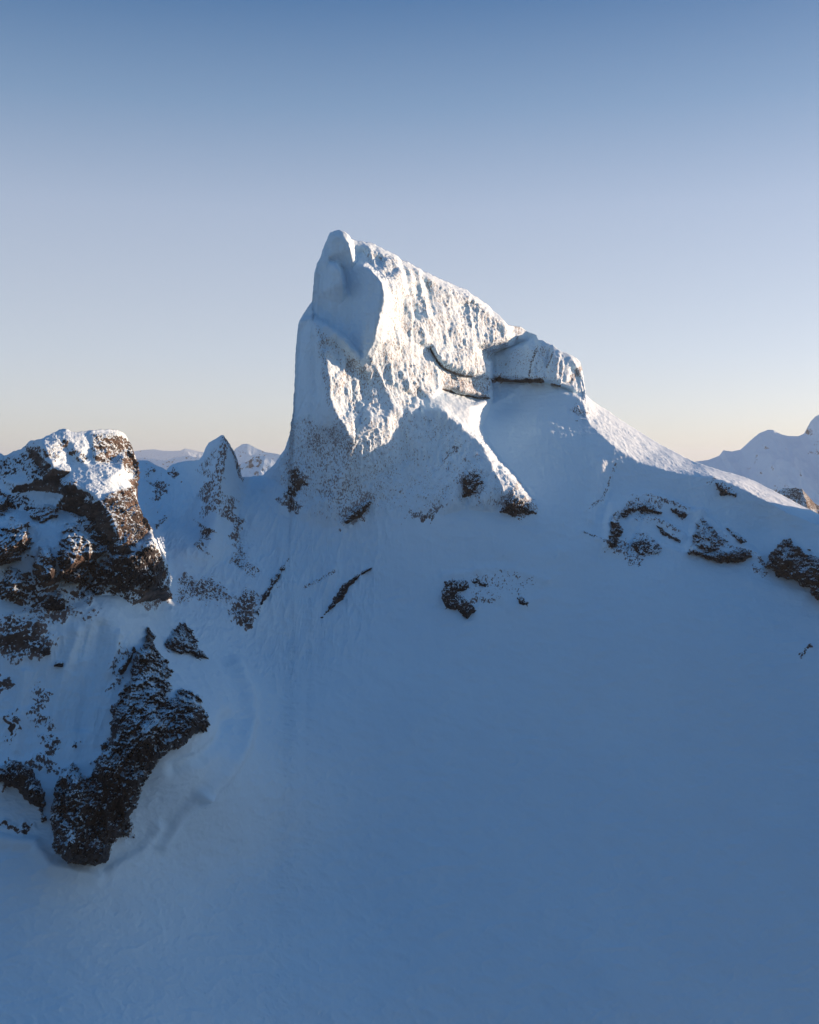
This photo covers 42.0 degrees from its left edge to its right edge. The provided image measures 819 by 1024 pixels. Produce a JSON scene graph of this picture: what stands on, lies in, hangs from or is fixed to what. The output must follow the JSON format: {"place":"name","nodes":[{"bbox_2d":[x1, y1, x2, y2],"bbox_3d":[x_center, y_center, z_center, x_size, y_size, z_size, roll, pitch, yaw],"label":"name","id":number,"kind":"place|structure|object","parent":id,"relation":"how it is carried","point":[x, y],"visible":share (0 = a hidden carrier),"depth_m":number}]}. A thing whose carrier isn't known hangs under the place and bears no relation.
{"place":"outdoors","nodes":[
{"label":"outdoors","id":0,"kind":"place"},
{"bbox_2d":[136,456,199,469],"bbox_3d":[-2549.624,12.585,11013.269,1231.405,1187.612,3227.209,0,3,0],"label":"distant ridge","id":1,"kind":"structure","parent":0,"point":[164,464],"depth_m":10955.30},
{"bbox_2d":[134,448,203,460],"bbox_3d":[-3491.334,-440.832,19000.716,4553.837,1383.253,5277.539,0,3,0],"label":"distant range","id":2,"kind":"structure","parent":0,"point":[158,454],"depth_m":18846.04},
{"bbox_2d":[234,444,279,464],"bbox_3d":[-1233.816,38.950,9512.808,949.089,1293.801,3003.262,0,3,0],"label":"distant peak","id":3,"kind":"structure","parent":0,"point":[245,453],"depth_m":9443.56},
{"bbox_2d":[239,456,275,476],"bbox_3d":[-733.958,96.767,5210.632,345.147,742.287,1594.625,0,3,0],"label":"distant peak","id":4,"kind":"structure","parent":0,"point":[257,466],"depth_m":5162.75},
{"bbox_2d":[0,341,818,1023],"bbox_3d":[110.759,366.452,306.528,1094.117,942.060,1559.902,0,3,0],"label":"snow slope","id":5,"kind":"structure","parent":0,"point":[582,787],"depth_m":528.75},
{"bbox_2d":[0,495,7,515],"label":"rock outcrop","id":6,"kind":"object","parent":5,"relation":"on","point":[3,503],"visible":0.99,"depth_m":500.90},
{"bbox_2d":[0,566,25,600],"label":"rock outcrop","id":7,"kind":"object","parent":5,"relation":"on","point":[13,580],"visible":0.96,"depth_m":453.21},
{"bbox_2d":[0,516,33,565],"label":"rock outcrop","id":8,"kind":"object","parent":5,"relation":"on","point":[15,539],"visible":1,"depth_m":458.01},
{"bbox_2d":[0,760,46,822],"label":"rock outcrop","id":9,"kind":"object","parent":5,"relation":"on","point":[21,778],"visible":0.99,"depth_m":411.39},
{"bbox_2d":[29,504,58,522],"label":"rock outcrop","id":10,"kind":"object","parent":5,"relation":"on","point":[43,513],"visible":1,"depth_m":490.09},
{"bbox_2d":[32,545,56,581],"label":"rock outcrop","id":11,"kind":"object","parent":5,"relation":"on","point":[44,565],"visible":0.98,"depth_m":453.73},
{"bbox_2d":[40,644,50,655],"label":"rock outcrop","id":12,"kind":"object","parent":5,"relation":"on","point":[45,650],"visible":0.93,"depth_m":446.87},
{"bbox_2d":[40,590,70,610],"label":"rock outcrop","id":13,"kind":"object","parent":5,"relation":"on","point":[58,600],"visible":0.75,"depth_m":456.95},
{"bbox_2d":[54,660,62,666],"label":"rock outcrop","id":14,"kind":"object","parent":5,"relation":"on","point":[58,663],"visible":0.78,"depth_m":447.37},
{"bbox_2d":[56,522,106,585],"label":"rock outcrop","id":15,"kind":"object","parent":5,"relation":"on","point":[79,551],"visible":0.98,"depth_m":464.52},
{"bbox_2d":[0,429,172,607],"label":"rocky crag","id":16,"kind":"structure","parent":5,"relation":"on","point":[88,480],"depth_m":496.81},
{"bbox_2d":[81,537,171,596],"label":"rock outcrop","id":17,"kind":"object","parent":5,"relation":"on","point":[143,566],"visible":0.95,"depth_m":476.88},
{"bbox_2d":[118,646,135,674],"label":"rock outcrop","id":18,"kind":"object","parent":5,"relation":"on","point":[123,668],"visible":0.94,"depth_m":460.07},
{"bbox_2d":[50,627,209,865],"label":"rock outcrop","id":19,"kind":"object","parent":5,"relation":"on","point":[152,723],"visible":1,"depth_m":415.42},
{"bbox_2d":[165,622,208,660],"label":"rock outcrop","id":20,"kind":"object","parent":5,"relation":"on","point":[181,640],"visible":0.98,"depth_m":509.28},
{"bbox_2d":[190,435,258,585],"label":"rock pinnacle","id":21,"kind":"object","parent":5,"relation":"on","point":[222,521],"visible":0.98,"depth_m":642.30},
{"bbox_2d":[255,559,288,615],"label":"rock outcrop","id":22,"kind":"object","parent":5,"relation":"on","point":[274,580],"visible":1,"depth_m":605.22},
{"bbox_2d":[320,567,372,617],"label":"rock outcrop","id":23,"kind":"object","parent":5,"relation":"on","point":[341,593],"visible":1,"depth_m":620.20},
{"bbox_2d":[343,500,371,523],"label":"rock outcrop","id":24,"kind":"object","parent":5,"relation":"on","point":[357,512],"visible":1,"depth_m":649.84},
{"bbox_2d":[265,230,539,530],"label":"rock peak","id":25,"kind":"object","parent":5,"relation":"on","point":[386,339],"visible":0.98,"depth_m":669.88},
{"bbox_2d":[441,579,475,618],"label":"rock outcrop","id":26,"kind":"object","parent":5,"relation":"on","point":[451,598],"visible":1,"depth_m":619.71},
{"bbox_2d":[462,471,483,497],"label":"rock outcrop","id":27,"kind":"object","parent":5,"relation":"on","point":[472,480],"visible":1,"depth_m":661.52},
{"bbox_2d":[471,578,488,586],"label":"rock outcrop","id":28,"kind":"object","parent":5,"relation":"on","point":[476,580],"visible":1,"depth_m":630.55},
{"bbox_2d":[499,496,536,516],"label":"rock outcrop","id":29,"kind":"object","parent":5,"relation":"on","point":[515,506],"visible":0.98,"depth_m":659.90},
{"bbox_2d":[517,597,527,606],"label":"rock outcrop","id":30,"kind":"object","parent":5,"relation":"on","point":[521,600],"visible":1,"depth_m":621.48},
{"bbox_2d":[490,338,586,395],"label":"rock buttress","id":31,"kind":"object","parent":5,"relation":"on","point":[540,361],"visible":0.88,"depth_m":785.47},
{"bbox_2d":[608,515,623,546],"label":"rock outcrop","id":32,"kind":"object","parent":5,"relation":"on","point":[616,531],"visible":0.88,"depth_m":672.99},
{"bbox_2d":[620,501,661,517],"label":"rock outcrop","id":33,"kind":"object","parent":5,"relation":"on","point":[643,507],"visible":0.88,"depth_m":697.89},
{"bbox_2d":[630,537,662,555],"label":"rock outcrop","id":34,"kind":"object","parent":5,"relation":"on","point":[643,546],"visible":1,"depth_m":665.30},
{"bbox_2d":[656,525,680,542],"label":"rock outcrop","id":35,"kind":"object","parent":5,"relation":"on","point":[663,532],"visible":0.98,"depth_m":681.03},
{"bbox_2d":[670,508,688,519],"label":"rock outcrop","id":36,"kind":"object","parent":5,"relation":"on","point":[682,515],"visible":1,"depth_m":701.11},
{"bbox_2d":[687,517,727,555],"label":"rock outcrop","id":37,"kind":"object","parent":5,"relation":"on","point":[707,538],"visible":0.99,"depth_m":676.64},
{"bbox_2d":[699,547,751,563],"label":"rock outcrop","id":38,"kind":"object","parent":5,"relation":"on","point":[738,554],"visible":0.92,"depth_m":671.62},
{"bbox_2d":[715,482,736,496],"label":"rock outcrop","id":39,"kind":"object","parent":5,"relation":"on","point":[723,490],"visible":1,"depth_m":711.63},
{"bbox_2d":[726,527,746,543],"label":"rock outcrop","id":40,"kind":"object","parent":5,"relation":"on","point":[739,537],"visible":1,"depth_m":692.42},
{"bbox_2d":[764,538,818,599],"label":"rock outcrop","id":41,"kind":"object","parent":5,"relation":"on","point":[787,560],"visible":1,"depth_m":667.05},
{"bbox_2d":[777,488,818,513],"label":"rocky knoll","id":42,"kind":"structure","parent":5,"relation":"on","point":[800,497],"depth_m":1492.57},
{"bbox_2d":[0,0,818,461],"label":"sky","id":43,"kind":"structure","parent":0,"point":[631,187]},
{"bbox_2d":[696,415,818,504],"bbox_3d":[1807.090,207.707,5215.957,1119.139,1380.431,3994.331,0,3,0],"label":"distant mountain","id":44,"kind":"structure","parent":0,"point":[773,460],"depth_m":5043.79}
]}

